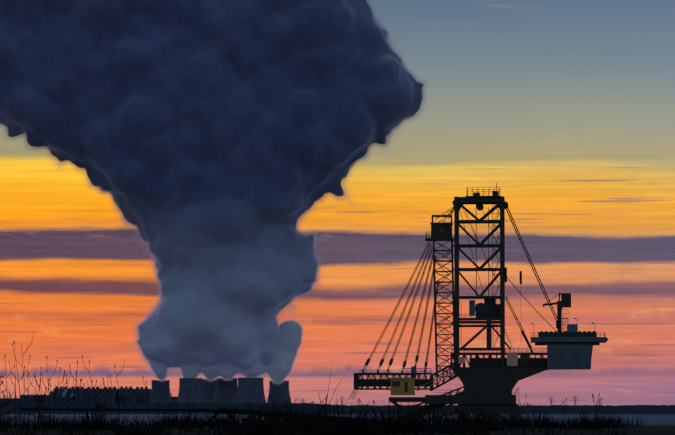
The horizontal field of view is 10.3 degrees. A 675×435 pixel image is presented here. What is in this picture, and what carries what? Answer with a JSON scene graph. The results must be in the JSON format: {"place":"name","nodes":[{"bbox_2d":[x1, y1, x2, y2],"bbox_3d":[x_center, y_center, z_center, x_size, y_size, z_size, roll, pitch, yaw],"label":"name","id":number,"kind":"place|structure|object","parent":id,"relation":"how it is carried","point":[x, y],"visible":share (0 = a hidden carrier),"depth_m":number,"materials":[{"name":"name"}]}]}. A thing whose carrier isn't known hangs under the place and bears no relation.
{"place":"outdoors","nodes":[
{"label":"outdoors","id":0,"kind":"place"},
{"bbox_2d":[0,0,422,369],"bbox_3d":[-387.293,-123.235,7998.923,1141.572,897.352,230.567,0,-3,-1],"label":"smoke plume","id":1,"kind":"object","parent":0,"point":[125,88],"depth_m":7919.44,"materials":[{"name":"grey"}]},
{"bbox_2d":[150,321,301,381],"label":"steam","id":2,"kind":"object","parent":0,"point":[282,335],"depth_m":7976.34,"materials":[{"name":"grey"}]},
{"bbox_2d":[0,413,674,434],"bbox_3d":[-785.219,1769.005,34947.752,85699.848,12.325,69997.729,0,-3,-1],"label":"ground","id":3,"kind":"structure","parent":0,"point":[662,423],"depth_m":2685.50,"materials":[{"name":"black soil"}]},
{"bbox_2d":[0,355,14,424],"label":"dry weed","id":4,"kind":"object","parent":3,"relation":"on","point":[6,388],"visible":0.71,"depth_m":53.86,"materials":[{"name":"brown plant"}]},
{"bbox_2d":[0,370,23,430],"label":"pine sapling","id":5,"kind":"object","parent":3,"relation":"on","point":[13,409],"visible":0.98,"depth_m":49.82,"materials":[{"name":"green"}]},
{"bbox_2d":[9,365,15,430],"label":"dry weed","id":6,"kind":"object","parent":3,"relation":"on","point":[15,396],"visible":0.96,"depth_m":49.90,"materials":[{"name":"brown plant"}]},
{"bbox_2d":[8,341,29,427],"bbox_3d":[-4.402,2.333,51.860,0.309,1.260,0.065,0,-3,-1],"label":"dry weed","id":7,"kind":"object","parent":3,"relation":"on","point":[18,382],"visible":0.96,"depth_m":51.86,"materials":[{"name":"brown plant"}]},
{"bbox_2d":[12,333,34,418],"bbox_3d":[-4.856,2.517,57.905,0.355,1.543,0.064,0,-3,-1],"label":"dry weed","id":8,"kind":"object","parent":3,"relation":"on","point":[23,372],"visible":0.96,"depth_m":57.91,"materials":[{"name":"brown plant"}]},
{"bbox_2d":[22,375,31,425],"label":"dry weed","id":9,"kind":"object","parent":3,"relation":"on","point":[28,399],"visible":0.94,"depth_m":55.85,"materials":[{"name":"brown plant"}]},
{"bbox_2d":[28,372,39,432],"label":"dry weed","id":10,"kind":"object","parent":3,"relation":"on","point":[34,399],"visible":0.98,"depth_m":48.86,"materials":[{"name":"brown plant"}]},
{"bbox_2d":[23,397,48,428],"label":"bush","id":11,"kind":"object","parent":3,"relation":"on","point":[38,409],"visible":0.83,"depth_m":52.86,"materials":[{"name":"green"}]},
{"bbox_2d":[35,375,49,431],"bbox_3d":[-3.925,2.500,49.895,0.205,0.817,0.043,0,-3,-7],"label":"dry weed","id":12,"kind":"object","parent":3,"relation":"on","point":[42,399],"visible":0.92,"depth_m":49.89,"materials":[{"name":"brown plant"}]},
{"bbox_2d":[41,356,57,425],"bbox_3d":[-4.068,2.500,52.905,0.229,1.090,0.050,0,-3,8],"label":"dry weed","id":13,"kind":"object","parent":3,"relation":"on","point":[48,390],"visible":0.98,"depth_m":52.92,"materials":[{"name":"brown plant"}]},
{"bbox_2d":[47,367,64,418],"bbox_3d":[-4.348,2.806,57.865,0.292,0.990,0.025,0,-3,4],"label":"dry weed","id":14,"kind":"object","parent":3,"relation":"on","point":[57,387],"visible":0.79,"depth_m":57.87,"materials":[{"name":"brown plant"}]},
{"bbox_2d":[54,371,70,416],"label":"dry weed","id":15,"kind":"object","parent":3,"relation":"on","point":[62,393],"visible":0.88,"depth_m":55.89,"materials":[{"name":"brown plant"}]},
{"bbox_2d":[63,389,73,428],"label":"dry weed","id":16,"kind":"object","parent":3,"relation":"on","point":[68,404],"visible":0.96,"depth_m":52.88,"materials":[{"name":"brown plant"}]},
{"bbox_2d":[65,361,80,429],"bbox_3d":[-3.517,2.405,49.909,0.207,0.990,0.043,1,-3,-17],"label":"dry weed","id":17,"kind":"object","parent":3,"relation":"on","point":[74,393],"visible":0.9,"depth_m":49.91,"materials":[{"name":"brown plant"}]},
{"bbox_2d":[69,365,81,420],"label":"dry weed","id":18,"kind":"object","parent":3,"relation":"on","point":[77,389],"visible":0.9,"depth_m":54.87,"materials":[{"name":"brown plant"}]},
{"bbox_2d":[0,386,177,403],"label":"power station","id":19,"kind":"object","parent":3,"relation":"on","point":[141,392],"visible":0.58,"depth_m":8580.70,"materials":[{"name":"black concrete"}]},
{"bbox_2d":[82,355,101,412],"bbox_3d":[-3.724,2.650,56.900,0.307,1.116,0.040,0,-3,4],"label":"dry weed","id":20,"kind":"object","parent":3,"relation":"on","point":[91,383],"visible":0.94,"depth_m":56.90,"materials":[{"name":"brown plant"}]},
{"bbox_2d":[92,402,108,420],"bbox_3d":[-3.211,2.698,50.882,0.379,0.457,0.452,0,-3,-1],"label":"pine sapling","id":21,"kind":"object","parent":3,"relation":"on","point":[102,405],"visible":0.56,"depth_m":50.89,"materials":[{"name":"green"}]},
{"bbox_2d":[99,382,111,422],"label":"dry weed","id":22,"kind":"object","parent":3,"relation":"on","point":[105,400],"visible":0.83,"depth_m":49.88,"materials":[{"name":"brown plant"}]},
{"bbox_2d":[103,375,111,421],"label":"dry weed","id":23,"kind":"object","parent":3,"relation":"on","point":[107,391],"visible":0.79,"depth_m":56.87,"materials":[{"name":"brown plant"}]},
{"bbox_2d":[110,361,124,421],"bbox_3d":[-3.104,2.502,52.912,0.221,1.036,0.051,0,-3,-1],"label":"dry weed","id":24,"kind":"object","parent":3,"relation":"on","point":[118,390],"visible":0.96,"depth_m":52.91,"materials":[{"name":"brown plant"}]},
{"bbox_2d":[121,389,128,425],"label":"dry weed","id":25,"kind":"object","parent":3,"relation":"on","point":[126,405],"visible":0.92,"depth_m":53.88,"materials":[{"name":"brown plant"}]},
{"bbox_2d":[130,386,139,422],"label":"dry weed","id":26,"kind":"object","parent":3,"relation":"on","point":[136,401],"visible":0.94,"depth_m":54.91,"materials":[{"name":"brown plant"}]},
{"bbox_2d":[143,377,154,422],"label":"dry weed","id":27,"kind":"object","parent":3,"relation":"on","point":[148,397],"visible":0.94,"depth_m":51.91,"materials":[{"name":"brown plant"}]},
{"bbox_2d":[149,380,171,402],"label":"cooling tower","id":28,"kind":"structure","parent":3,"relation":"on","point":[161,390],"depth_m":8267.81,"materials":[{"name":"concrete"}]},
{"bbox_2d":[168,393,176,417],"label":"dry weed","id":29,"kind":"object","parent":3,"relation":"on","point":[173,409],"visible":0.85,"depth_m":53.90,"materials":[{"name":"brown plant"}]},
{"bbox_2d":[185,389,193,423],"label":"dry weed","id":30,"kind":"object","parent":3,"relation":"on","point":[188,403],"visible":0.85,"depth_m":50.91,"materials":[{"name":"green plant"}]},
{"bbox_2d":[177,378,204,402],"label":"cooling tower","id":31,"kind":"structure","parent":3,"relation":"on","point":[194,386],"depth_m":7866.12,"materials":[{"name":"concrete"}]},
{"bbox_2d":[21,407,386,424],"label":"pit pipeline","id":32,"kind":"object","parent":3,"relation":"on","point":[219,411],"visible":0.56,"depth_m":406.94,"materials":[{"name":"metal"}]},
{"bbox_2d":[203,379,215,402],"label":"cooling tower","id":33,"kind":"structure","parent":3,"relation":"on","point":[209,389],"depth_m":8465.99,"materials":[{"name":"concrete"}]},
{"bbox_2d":[213,378,237,402],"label":"cooling tower","id":34,"kind":"structure","parent":3,"relation":"on","point":[226,391],"depth_m":8067.57,"materials":[{"name":"concrete"}]},
{"bbox_2d":[235,377,265,403],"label":"cooling tower","id":35,"kind":"structure","parent":3,"relation":"on","point":[244,390],"depth_m":7765.90,"materials":[{"name":"concrete"}]},
{"bbox_2d":[267,381,290,402],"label":"cooling tower","id":36,"kind":"structure","parent":3,"relation":"on","point":[280,390],"depth_m":8370.42,"materials":[{"name":"concrete"}]},
{"bbox_2d":[0,361,651,434],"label":"rim grass","id":37,"kind":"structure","parent":3,"relation":"on","point":[185,427],"depth_m":48.29,"materials":[{"name":"black plant"}]},
{"bbox_2d":[0,403,674,413],"bbox_3d":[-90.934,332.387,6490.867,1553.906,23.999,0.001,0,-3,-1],"label":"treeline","id":38,"kind":"object","parent":3,"relation":"on","point":[585,408],"visible":0.31,"depth_m":6491.40,"materials":[{"name":"black plant"}]},
{"bbox_2d":[350,183,608,424],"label":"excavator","id":39,"kind":"object","parent":3,"relation":"on","point":[490,382],"visible":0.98,"depth_m":996.71,"materials":[{"name":"metal"}]},
{"bbox_2d":[592,393,601,416],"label":"dry weed","id":40,"kind":"object","parent":3,"relation":"on","point":[595,403],"visible":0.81,"depth_m":55.01,"materials":[{"name":"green plant"}]},
{"bbox_2d":[0,0,674,405],"label":"sky","id":41,"kind":"structure","parent":0,"point":[566,106],"materials":[{"name":"orange"}]}
]}

